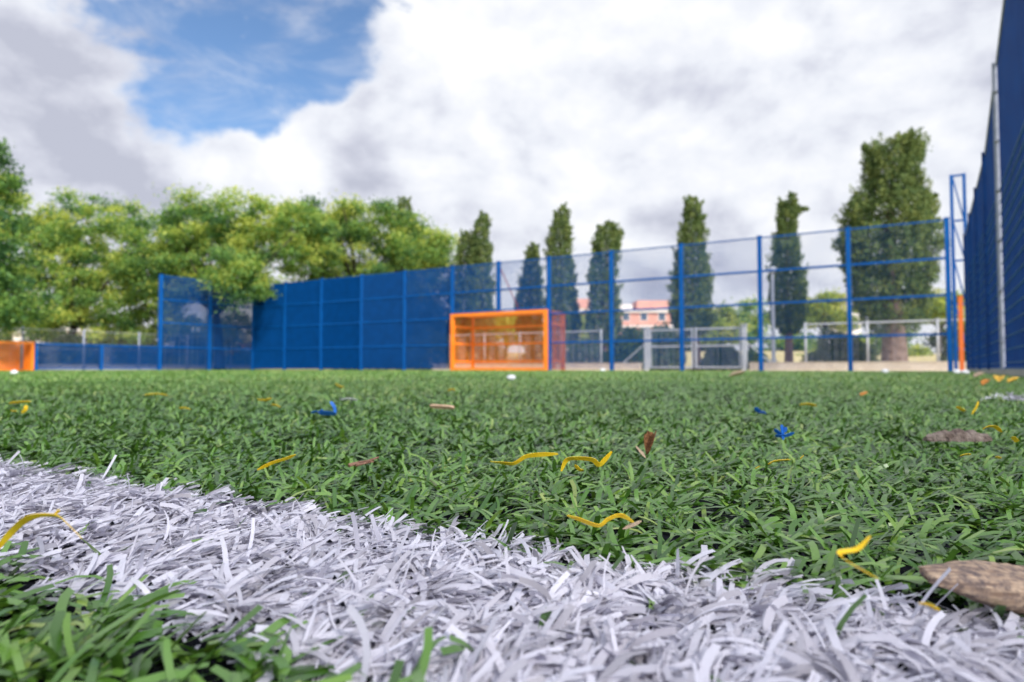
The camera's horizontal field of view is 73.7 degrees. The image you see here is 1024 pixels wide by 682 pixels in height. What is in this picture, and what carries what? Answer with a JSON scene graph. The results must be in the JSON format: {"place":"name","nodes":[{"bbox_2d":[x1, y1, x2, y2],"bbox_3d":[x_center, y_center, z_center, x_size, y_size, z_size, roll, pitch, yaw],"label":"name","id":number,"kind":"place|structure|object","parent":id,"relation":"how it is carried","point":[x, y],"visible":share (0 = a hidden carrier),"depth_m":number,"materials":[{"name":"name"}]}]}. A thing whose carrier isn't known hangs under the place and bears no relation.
{"place":"outdoors","nodes":[
{"label":"outdoors","id":0,"kind":"place"},
{"bbox_2d":[0,351,940,369],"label":"grassy bank","id":1,"kind":"structure","parent":0,"point":[797,358],"depth_m":48.24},
{"bbox_2d":[0,333,17,363],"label":"shrub","id":2,"kind":"object","parent":1,"relation":"on","point":[4,338],"visible":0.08,"depth_m":42.91,"materials":[{"name":"green plant"}]},
{"bbox_2d":[598,324,643,348],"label":"park tree","id":3,"kind":"object","parent":1,"relation":"on","point":[633,329],"depth_m":71.08,"materials":[{"name":"green plant"}]},
{"bbox_2d":[751,327,821,350],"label":"park tree","id":4,"kind":"object","parent":1,"relation":"on","point":[795,344],"visible":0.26,"depth_m":70.11,"materials":[{"name":"green plant"}]},
{"bbox_2d":[854,329,926,349],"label":"park tree","id":5,"kind":"object","parent":1,"relation":"on","point":[908,339],"visible":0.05,"depth_m":71.12,"materials":[{"name":"green plant"}]},
{"bbox_2d":[0,0,1002,353],"label":"sky","id":6,"kind":"structure","parent":0,"point":[512,111],"materials":[{"name":"white"}]},
{"bbox_2d":[5,370,1023,384],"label":"turf","id":7,"kind":"structure","parent":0,"point":[518,375],"depth_m":5.91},
{"bbox_2d":[0,341,34,370],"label":"side goal","id":8,"kind":"object","parent":7,"relation":"on","point":[7,361],"visible":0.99,"depth_m":25.15,"materials":[{"name":"orange paint"}]},
{"bbox_2d":[34,343,158,369],"bbox_3d":[-16.380,0.653,27.199,0.120,1.030,4.730,-1,-3,32],"label":"fence","id":9,"kind":"object","parent":7,"relation":"on","point":[122,357],"visible":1,"depth_m":27.13,"materials":[{"name":"metal"}]},
{"bbox_2d":[157,274,251,369],"bbox_3d":[-13.918,-0.732,31.255,0.140,4.120,4.660,-1,-3,32],"label":"corner fence","id":10,"kind":"object","parent":7,"relation":"on","point":[214,333],"visible":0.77,"depth_m":30.88,"materials":[{"name":"metal"}]},
{"bbox_2d":[450,309,564,369],"bbox_3d":[-0.203,0.026,26.287,4.300,2.210,1.480,-1,-3,32],"label":"goal","id":11,"kind":"object","parent":7,"relation":"on","point":[454,361],"visible":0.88,"depth_m":26.75,"materials":[{"name":"orange paint"}]},
{"bbox_2d":[0,369,1023,382],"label":"distant turf fibres","id":12,"kind":"object","parent":7,"relation":"on","point":[372,375],"visible":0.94,"depth_m":6.86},
{"bbox_2d":[729,371,744,375],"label":"dry leaf","id":13,"kind":"object","parent":12,"relation":"on","point":[736,373],"visible":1,"depth_m":4.79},
{"bbox_2d":[973,372,984,376],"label":"dry leaf","id":14,"kind":"object","parent":12,"relation":"on","point":[977,374],"visible":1,"depth_m":4.50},
{"bbox_2d":[0,380,1023,681],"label":"turf fibres","id":15,"kind":"object","parent":7,"relation":"on","point":[114,428],"visible":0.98,"depth_m":0.52,"materials":[{"name":"plastic"}]},
{"bbox_2d":[9,401,30,412],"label":"yellow strand","id":16,"kind":"object","parent":15,"relation":"on","point":[25,409],"visible":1,"depth_m":1.04},
{"bbox_2d":[145,393,166,394],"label":"yellow strand","id":17,"kind":"object","parent":15,"relation":"on","point":[155,394],"visible":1,"depth_m":1.73},
{"bbox_2d":[257,398,279,407],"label":"yellow strand","id":18,"kind":"object","parent":15,"relation":"on","point":[267,399],"visible":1,"depth_m":1.19},
{"bbox_2d":[257,454,295,469],"bbox_3d":[-0.158,0.081,0.457,0.026,0.011,0.002,0,-2,0],"label":"yellow strand","id":19,"kind":"object","parent":15,"relation":"on","point":[274,462],"visible":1,"depth_m":0.46},
{"bbox_2d":[311,401,336,414],"bbox_3d":[-0.249,0.089,0.905,0.034,0.019,0.006,0,-2,0],"label":"blue scrap","id":20,"kind":"object","parent":15,"relation":"on","point":[321,412],"visible":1,"depth_m":0.90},
{"bbox_2d":[340,398,357,400],"bbox_3d":[-0.346,0.124,1.452,0.037,0.007,0.006,0,-2,0],"label":"white strip","id":21,"kind":"object","parent":15,"relation":"on","point":[353,399],"visible":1,"depth_m":1.45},
{"bbox_2d":[348,456,378,466],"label":"twig","id":22,"kind":"object","parent":15,"relation":"on","point":[358,463],"visible":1,"depth_m":0.46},
{"bbox_2d":[430,404,454,409],"bbox_3d":[-0.107,0.101,1.051,0.038,0.008,0.007,0,-2,0],"label":"wood chip","id":23,"kind":"object","parent":15,"relation":"on","point":[438,406],"visible":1,"depth_m":1.05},
{"bbox_2d":[507,375,515,379],"bbox_3d":[-0.003,0.196,3.671,0.050,0.030,0.031,0,-2,0],"label":"paper scrap","id":24,"kind":"object","parent":15,"relation":"on","point":[511,377],"visible":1,"depth_m":3.66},
{"bbox_2d":[490,452,557,464],"bbox_3d":[0.008,0.077,0.444,0.044,0.009,0.003,0,-2,0],"label":"yellow strand","id":25,"kind":"object","parent":15,"relation":"on","point":[530,455],"visible":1,"depth_m":0.44},
{"bbox_2d":[561,451,611,471],"bbox_3d":[0.045,0.073,0.413,0.031,0.013,0.006,0,-2,0],"label":"yellow strand","id":26,"kind":"object","parent":15,"relation":"on","point":[602,462],"visible":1,"depth_m":0.41},
{"bbox_2d":[567,513,633,526],"bbox_3d":[0.035,0.072,0.274,0.027,0.006,0.002,0,-2,0],"label":"yellow strand","id":27,"kind":"object","parent":15,"relation":"on","point":[607,519],"visible":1,"depth_m":0.27},
{"bbox_2d":[622,521,641,528],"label":"dry leaf","id":28,"kind":"object","parent":15,"relation":"on","point":[630,525],"visible":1,"depth_m":0.27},
{"bbox_2d":[635,446,645,457],"bbox_3d":[0.094,0.081,0.500,0.007,0.009,0.006,0,-2,0],"label":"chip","id":29,"kind":"object","parent":15,"relation":"on","point":[641,452],"visible":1,"depth_m":0.50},
{"bbox_2d":[644,431,655,454],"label":"dry leaf","id":30,"kind":"object","parent":15,"relation":"on","point":[649,436],"visible":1,"depth_m":0.51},
{"bbox_2d":[754,407,766,413],"bbox_3d":[0.334,0.093,0.918,0.017,0.010,0.005,0,-2,0],"label":"blue scrap","id":31,"kind":"object","parent":15,"relation":"on","point":[757,409],"visible":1,"depth_m":0.92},
{"bbox_2d":[755,455,803,468],"bbox_3d":[0.181,0.082,0.463,0.033,0.010,0.003,0,-2,0],"label":"yellow strand","id":32,"kind":"object","parent":15,"relation":"on","point":[778,461],"visible":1,"depth_m":0.46},
{"bbox_2d":[774,424,793,439],"bbox_3d":[0.224,0.075,0.563,0.017,0.013,0.003,0,-2,0],"label":"blue scrap","id":33,"kind":"object","parent":15,"relation":"on","point":[781,434],"visible":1,"depth_m":0.56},
{"bbox_2d":[799,403,816,406],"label":"yellow strand","id":34,"kind":"object","parent":15,"relation":"on","point":[811,404],"visible":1,"depth_m":1.23},
{"bbox_2d":[836,535,877,578],"bbox_3d":[0.089,0.056,0.176,0.009,0.010,0.007,0,-2,0],"label":"yellow strand","id":35,"kind":"object","parent":15,"relation":"on","point":[859,547],"visible":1,"depth_m":0.18},
{"bbox_2d":[922,428,991,441],"bbox_3d":[0.424,0.089,0.651,0.061,0.013,0.024,0,-2,0],"label":"bark piece","id":36,"kind":"object","parent":15,"relation":"on","point":[958,435],"visible":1,"depth_m":0.64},
{"bbox_2d":[956,401,978,414],"bbox_3d":[0.565,0.083,0.846,0.030,0.017,0.005,0,-2,0],"label":"yellow strand","id":37,"kind":"object","parent":15,"relation":"on","point":[964,410],"visible":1,"depth_m":0.84},
{"bbox_2d":[918,560,1023,614],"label":"wood piece","id":38,"kind":"object","parent":15,"relation":"on","point":[992,584],"visible":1,"depth_m":0.22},
{"bbox_2d":[980,379,989,384],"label":"dry leaf","id":39,"kind":"object","parent":15,"relation":"on","point":[984,381],"visible":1,"depth_m":2.41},
{"bbox_2d":[993,375,1004,381],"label":"dry leaf","id":40,"kind":"object","parent":15,"relation":"on","point":[998,378],"visible":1,"depth_m":3.06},
{"bbox_2d":[983,425,1018,441],"bbox_3d":[0.365,0.069,0.511,0.027,0.013,0.003,0,-2,0],"label":"yellow strand","id":41,"kind":"object","parent":15,"relation":"on","point":[1013,438],"visible":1,"depth_m":0.51},
{"bbox_2d":[1007,377,1018,381],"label":"dry leaf","id":42,"kind":"object","parent":15,"relation":"on","point":[1011,379],"visible":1,"depth_m":2.93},
{"bbox_2d":[0,381,1023,681],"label":"rubber infill","id":43,"kind":"object","parent":7,"relation":"on","point":[230,667],"depth_m":0.32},
{"bbox_2d":[0,450,1023,681],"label":"white line fibres","id":44,"kind":"object","parent":43,"relation":"on","point":[593,607],"visible":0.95,"depth_m":0.23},
{"bbox_2d":[0,509,81,547],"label":"yellow strand","id":45,"kind":"object","parent":44,"relation":"on","point":[13,529],"visible":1,"depth_m":0.22},
{"bbox_2d":[919,602,939,610],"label":"yellow strand","id":46,"kind":"object","parent":44,"relation":"on","point":[931,606],"visible":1,"depth_m":0.18},
{"bbox_2d":[0,422,1023,681],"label":"rubber crumbs","id":47,"kind":"object","parent":43,"relation":"on","point":[342,604],"visible":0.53,"depth_m":0.31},
{"bbox_2d":[981,392,1023,400],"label":"white tuft","id":48,"kind":"object","parent":43,"relation":"on","point":[1014,397],"visible":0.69,"depth_m":1.71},
{"bbox_2d":[251,217,952,370],"bbox_3d":[-0.132,-0.939,26.356,28.741,4.145,1.387,-1,-3,32],"label":"end fence","id":49,"kind":"object","parent":7,"relation":"on","point":[363,321],"visible":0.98,"depth_m":26.61,"materials":[{"name":"metal"}]},
{"bbox_2d":[957,296,963,370],"bbox_3d":[11.748,-0.190,17.862,0.120,1.979,0.120,-1,-3,32],"label":"orange upright","id":50,"kind":"object","parent":7,"relation":"on","point":[961,333],"visible":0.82,"depth_m":17.82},
{"bbox_2d":[649,368,748,370],"bbox_3d":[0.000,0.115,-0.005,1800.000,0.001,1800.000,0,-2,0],"label":"ground","id":51,"kind":"structure","parent":0,"point":[687,369],"depth_m":34.18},
{"bbox_2d":[0,333,12,349],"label":"park tree","id":52,"kind":"object","parent":51,"relation":"on","point":[7,337],"visible":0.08,"depth_m":68.33,"materials":[{"name":"green plant"}]},
{"bbox_2d":[0,137,69,335],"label":"broadleaf tree","id":53,"kind":"object","parent":51,"relation":"on","point":[10,305],"visible":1,"depth_m":24.52,"materials":[{"name":"green plant"}]},
{"bbox_2d":[0,333,103,363],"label":"shrub","id":54,"kind":"object","parent":51,"relation":"on","point":[42,341],"visible":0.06,"depth_m":40.97,"materials":[{"name":"green plant"}]},
{"bbox_2d":[12,328,91,350],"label":"cream house","id":55,"kind":"structure","parent":51,"relation":"on","point":[20,338],"depth_m":60.06,"materials":[{"name":"beige glass"}]},
{"bbox_2d":[39,333,94,363],"bbox_3d":[-21.808,0.529,33.534,2.615,1.894,2.861,-2,-3,39],"label":"shrub","id":56,"kind":"object","parent":51,"relation":"on","point":[71,338],"visible":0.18,"depth_m":33.12,"materials":[{"name":"green plant"}]},
{"bbox_2d":[0,185,194,360],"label":"broadleaf tree","id":57,"kind":"object","parent":51,"relation":"on","point":[57,235],"visible":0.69,"depth_m":33.82,"materials":[{"name":"green plant"}]},
{"bbox_2d":[67,319,154,343],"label":"park tree","id":58,"kind":"object","parent":51,"relation":"on","point":[115,328],"visible":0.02,"depth_m":70.79,"materials":[{"name":"green plant"}]},
{"bbox_2d":[2,327,231,369],"bbox_3d":[-18.350,0.393,29.334,0.078,1.780,14.378,-1,-3,32],"label":"wire fence","id":59,"kind":"object","parent":51,"relation":"on","point":[83,337],"visible":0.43,"depth_m":29.29,"materials":[{"name":"metal"}]},
{"bbox_2d":[92,330,154,364],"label":"shrub","id":60,"kind":"object","parent":51,"relation":"on","point":[97,351],"visible":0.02,"depth_m":41.10,"materials":[{"name":"green plant"}]},
{"bbox_2d":[11,364,249,369],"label":"garden wall","id":61,"kind":"structure","parent":51,"relation":"on","point":[163,367],"depth_m":31.25,"materials":[{"name":"concrete"}]},
{"bbox_2d":[117,334,156,364],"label":"shrub","id":62,"kind":"object","parent":51,"relation":"on","point":[120,342],"visible":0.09,"depth_m":35.24,"materials":[{"name":"green plant"}]},
{"bbox_2d":[154,329,212,362],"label":"shrub","id":63,"kind":"object","parent":51,"relation":"on","point":[201,343],"visible":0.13,"depth_m":41.81,"materials":[{"name":"green plant"}]},
{"bbox_2d":[162,341,211,364],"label":"shrub","id":64,"kind":"object","parent":51,"relation":"on","point":[182,354],"visible":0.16,"depth_m":35.98,"materials":[{"name":"green plant"}]},
{"bbox_2d":[136,314,244,353],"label":"park tree","id":65,"kind":"object","parent":51,"relation":"on","point":[167,335],"visible":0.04,"depth_m":69.89,"materials":[{"name":"green plant"}]},
{"bbox_2d":[192,307,247,354],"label":"shrub","id":66,"kind":"object","parent":51,"relation":"on","point":[232,331],"visible":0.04,"depth_m":46.60,"materials":[{"name":"green plant"}]},
{"bbox_2d":[109,179,351,369],"bbox_3d":[-13.816,-3.186,32.658,11.444,9.197,7.833,0,-2,0],"label":"broadleaf tree","id":67,"kind":"object","parent":51,"relation":"on","point":[243,255],"visible":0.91,"depth_m":32.64,"materials":[{"name":"green plant"}]},
{"bbox_2d":[224,351,250,368],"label":"shrub","id":68,"kind":"object","parent":51,"relation":"on","point":[239,358],"visible":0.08,"depth_m":38.30,"materials":[{"name":"green plant"}]},
{"bbox_2d":[261,189,464,369],"bbox_3d":[-8.194,-3.212,37.412,11.434,9.626,6.364,0,-2,0],"label":"broadleaf tree","id":69,"kind":"object","parent":51,"relation":"on","point":[400,250],"visible":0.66,"depth_m":36.37,"materials":[{"name":"green plant"}]},
{"bbox_2d":[343,259,463,362],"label":"broadleaf tree","id":70,"kind":"object","parent":51,"relation":"on","point":[434,309],"visible":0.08,"depth_m":42.92,"materials":[{"name":"green plant"}]},
{"bbox_2d":[391,196,416,262],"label":"cypress tree","id":71,"kind":"object","parent":51,"relation":"on","point":[404,200],"visible":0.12,"depth_m":47.05,"materials":[{"name":"green plant"}]},
{"bbox_2d":[397,327,458,369],"bbox_3d":[-4.843,0.433,39.973,4.465,2.606,3.406,0,-2,0],"label":"shrub","id":72,"kind":"object","parent":51,"relation":"on","point":[422,337],"visible":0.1,"depth_m":39.55,"materials":[{"name":"green plant"}]},
{"bbox_2d":[452,228,485,360],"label":"cypress tree","id":73,"kind":"object","parent":51,"relation":"on","point":[463,250],"visible":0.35,"depth_m":42.70,"materials":[{"name":"green plant"}]},
{"bbox_2d":[447,331,507,363],"bbox_3d":[-2.034,0.540,40.009,3.723,2.385,3.320,0,-2,0],"label":"shrub","id":74,"kind":"object","parent":51,"relation":"on","point":[496,350],"visible":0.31,"depth_m":39.54,"materials":[{"name":"green plant"}]},
{"bbox_2d":[463,210,495,358],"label":"cypress tree","id":75,"kind":"object","parent":51,"relation":"on","point":[478,245],"visible":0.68,"depth_m":41.78,"materials":[{"name":"green plant"}]},
{"bbox_2d":[485,316,533,347],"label":"park tree","id":76,"kind":"object","parent":51,"relation":"on","point":[515,317],"visible":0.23,"depth_m":58.88,"materials":[{"name":"green plant"}]},
{"bbox_2d":[513,241,546,359],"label":"cypress tree","id":77,"kind":"object","parent":51,"relation":"on","point":[532,251],"visible":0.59,"depth_m":45.74,"materials":[{"name":"green plant"}]},
{"bbox_2d":[432,363,642,370],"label":"park kerb wall","id":78,"kind":"structure","parent":51,"relation":"on","point":[589,366],"depth_m":28.15,"materials":[{"name":"beige concrete"}]},
{"bbox_2d":[448,329,602,363],"bbox_3d":[0.365,0.309,29.738,7.770,1.420,0.119,-1,-3,32],"label":"park fence","id":79,"kind":"object","parent":78,"relation":"on","point":[519,345],"visible":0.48,"depth_m":30.26,"materials":[{"name":"metal"}]},
{"bbox_2d":[521,333,569,362],"bbox_3d":[2.039,0.580,40.032,3.328,2.301,2.749,0,-2,0],"label":"shrub","id":80,"kind":"object","parent":51,"relation":"on","point":[558,338],"visible":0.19,"depth_m":39.62,"materials":[{"name":"green plant"}]},
{"bbox_2d":[539,201,582,345],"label":"cypress tree","id":81,"kind":"object","parent":51,"relation":"on","point":[561,221],"visible":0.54,"depth_m":41.77,"materials":[{"name":"green plant"}]},
{"bbox_2d":[566,307,599,353],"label":"park tree","id":82,"kind":"object","parent":51,"relation":"on","point":[581,334],"visible":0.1,"depth_m":59.31,"materials":[{"name":"green plant"}]},
{"bbox_2d":[566,338,606,362],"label":"shrub","id":83,"kind":"object","parent":51,"relation":"on","point":[581,352],"visible":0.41,"depth_m":35.49,"materials":[{"name":"green plant"}]},
{"bbox_2d":[585,220,624,351],"bbox_3d":[5.421,-2.721,40.076,2.480,8.858,2.529,0,-2,0],"label":"cypress tree","id":84,"kind":"object","parent":51,"relation":"on","point":[610,236],"visible":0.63,"depth_m":39.76,"materials":[{"name":"green plant"}]},
{"bbox_2d":[558,299,671,368],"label":"apartment building","id":85,"kind":"structure","parent":51,"relation":"on","point":[663,315],"depth_m":110.21,"materials":[{"name":"pink glass"}]},
{"bbox_2d":[622,313,629,320],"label":"window","id":86,"kind":"structure","parent":85,"relation":"in","point":[623,318],"depth_m":110.18,"materials":[{"name":"white glass"}]},
{"bbox_2d":[640,313,647,320],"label":"window","id":87,"kind":"structure","parent":85,"relation":"in","point":[642,315],"depth_m":110.18,"materials":[{"name":"white glass"}]},
{"bbox_2d":[658,313,665,320],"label":"window","id":88,"kind":"structure","parent":85,"relation":"in","point":[662,316],"depth_m":110.18,"materials":[{"name":"white glass"}]},
{"bbox_2d":[604,326,655,369],"bbox_3d":[5.698,0.380,33.050,2.242,2.151,2.073,2,-3,-36],"label":"shrub","id":89,"kind":"object","parent":51,"relation":"on","point":[637,355],"visible":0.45,"depth_m":32.57,"materials":[{"name":"green plant"}]},
{"bbox_2d":[650,326,687,369],"bbox_3d":[7.941,0.350,36.025,2.446,2.437,2.114,2,-3,-35],"label":"shrub","id":90,"kind":"object","parent":51,"relation":"on","point":[676,361],"visible":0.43,"depth_m":35.48,"materials":[{"name":"green plant"}]},
{"bbox_2d":[649,321,713,351],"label":"park tree","id":91,"kind":"object","parent":51,"relation":"on","point":[677,337],"visible":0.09,"depth_m":71.03,"materials":[{"name":"green plant"}]},
{"bbox_2d":[665,195,717,369],"bbox_3d":[9.427,-3.142,36.125,2.672,9.384,2.580,0,-2,0],"label":"cypress tree","id":92,"kind":"object","parent":51,"relation":"on","point":[693,217],"visible":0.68,"depth_m":35.74,"materials":[{"name":"green plant"}]},
{"bbox_2d":[623,324,769,370],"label":"park gate","id":93,"kind":"structure","parent":51,"relation":"on","point":[744,334],"depth_m":25.66,"materials":[{"name":"metal"}]},
{"bbox_2d":[701,341,747,370],"bbox_3d":[10.425,0.751,33.985,2.107,1.480,2.007,1,-3,-26],"label":"shrub","id":94,"kind":"object","parent":51,"relation":"on","point":[712,359],"visible":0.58,"depth_m":33.57,"materials":[{"name":"green plant"}]},
{"bbox_2d":[698,300,756,348],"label":"park tree","id":95,"kind":"object","parent":51,"relation":"on","point":[749,326],"visible":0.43,"depth_m":57.24,"materials":[{"name":"green plant"}]},
{"bbox_2d":[724,294,776,348],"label":"park tree","id":96,"kind":"object","parent":51,"relation":"on","point":[765,319],"visible":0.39,"depth_m":65.09,"materials":[{"name":"green plant"}]},
{"bbox_2d":[747,348,769,369],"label":"shrub","id":97,"kind":"object","parent":51,"relation":"on","point":[752,350],"visible":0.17,"depth_m":39.63,"materials":[{"name":"green plant"}]},
{"bbox_2d":[768,266,776,361],"bbox_3d":[11.874,-1.025,31.065,0.380,4.752,0.400,0,-2,0],"label":"lamp post","id":98,"kind":"object","parent":51,"relation":"on","point":[772,313],"visible":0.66,"depth_m":31.00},
{"bbox_2d":[765,190,810,361],"bbox_3d":[13.387,-2.984,33.158,2.112,8.832,2.135,-1,-2,24],"label":"cypress tree","id":99,"kind":"object","parent":51,"relation":"on","point":[789,208],"visible":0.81,"depth_m":32.81,"materials":[{"name":"green plant"}]},
{"bbox_2d":[792,286,859,338],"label":"stone pine","id":100,"kind":"object","parent":51,"relation":"on","point":[826,314],"visible":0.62,"depth_m":61.37,"materials":[{"name":"green plant"}]},
{"bbox_2d":[800,327,880,361],"bbox_3d":[14.387,0.345,29.963,3.107,1.981,2.875,2,-3,-35],"label":"shrub","id":101,"kind":"object","parent":51,"relation":"on","point":[841,356],"visible":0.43,"depth_m":29.51,"materials":[{"name":"green plant"}]},
{"bbox_2d":[829,295,860,342],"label":"tower building","id":102,"kind":"structure","parent":51,"relation":"on","point":[855,331],"depth_m":95.21,"materials":[{"name":"white glass"}]},
{"bbox_2d":[749,361,966,370],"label":"park kerb wall","id":103,"kind":"structure","parent":51,"relation":"on","point":[876,366],"depth_m":22.62,"materials":[{"name":"beige concrete"}]},
{"bbox_2d":[803,318,964,361],"bbox_3d":[12.674,0.007,22.165,5.960,1.420,0.119,-1,-3,32],"label":"park fence","id":104,"kind":"object","parent":103,"relation":"on","point":[867,331],"visible":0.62,"depth_m":22.63,"materials":[{"name":"metal"}]},
{"bbox_2d":[831,126,950,361],"bbox_3d":[14.947,-3.653,27.079,4.201,9.685,4.008,1,-3,-27],"label":"cypress tree","id":105,"kind":"object","parent":51,"relation":"on","point":[901,183],"visible":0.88,"depth_m":26.40,"materials":[{"name":"green plant"}]},
{"bbox_2d":[908,347,933,356],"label":"shrub","id":106,"kind":"object","parent":51,"relation":"on","point":[924,350],"visible":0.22,"depth_m":49.62,"materials":[{"name":"green plant"}]},
{"bbox_2d":[903,282,964,353],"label":"stone pine","id":107,"kind":"object","parent":51,"relation":"on","point":[941,311],"visible":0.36,"depth_m":59.10,"materials":[{"name":"green plant"}]},
{"bbox_2d":[916,321,965,353],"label":"park tree","id":108,"kind":"object","parent":51,"relation":"on","point":[932,345],"visible":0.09,"depth_m":72.62,"materials":[{"name":"green plant"}]},
{"bbox_2d":[936,339,965,360],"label":"shrub","id":109,"kind":"object","parent":51,"relation":"on","point":[943,356],"visible":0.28,"depth_m":29.85,"materials":[{"name":"green plant"}]},
{"bbox_2d":[949,173,966,369],"bbox_3d":[12.037,-1.831,18.349,0.370,5.350,0.080,-1,-3,32],"label":"lattice mast","id":110,"kind":"object","parent":51,"relation":"on","point":[952,220],"visible":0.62,"depth_m":18.36,"materials":[{"name":"metal"}]},
{"bbox_2d":[967,369,1023,376],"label":"kerb","id":111,"kind":"structure","parent":51,"relation":"on","point":[1016,372],"depth_m":8.35,"materials":[{"name":"concrete"}]},
{"bbox_2d":[963,0,1023,369],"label":"side fence","id":112,"kind":"object","parent":111,"relation":"on","point":[993,245],"visible":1,"depth_m":8.34,"materials":[{"name":"blue metal"}]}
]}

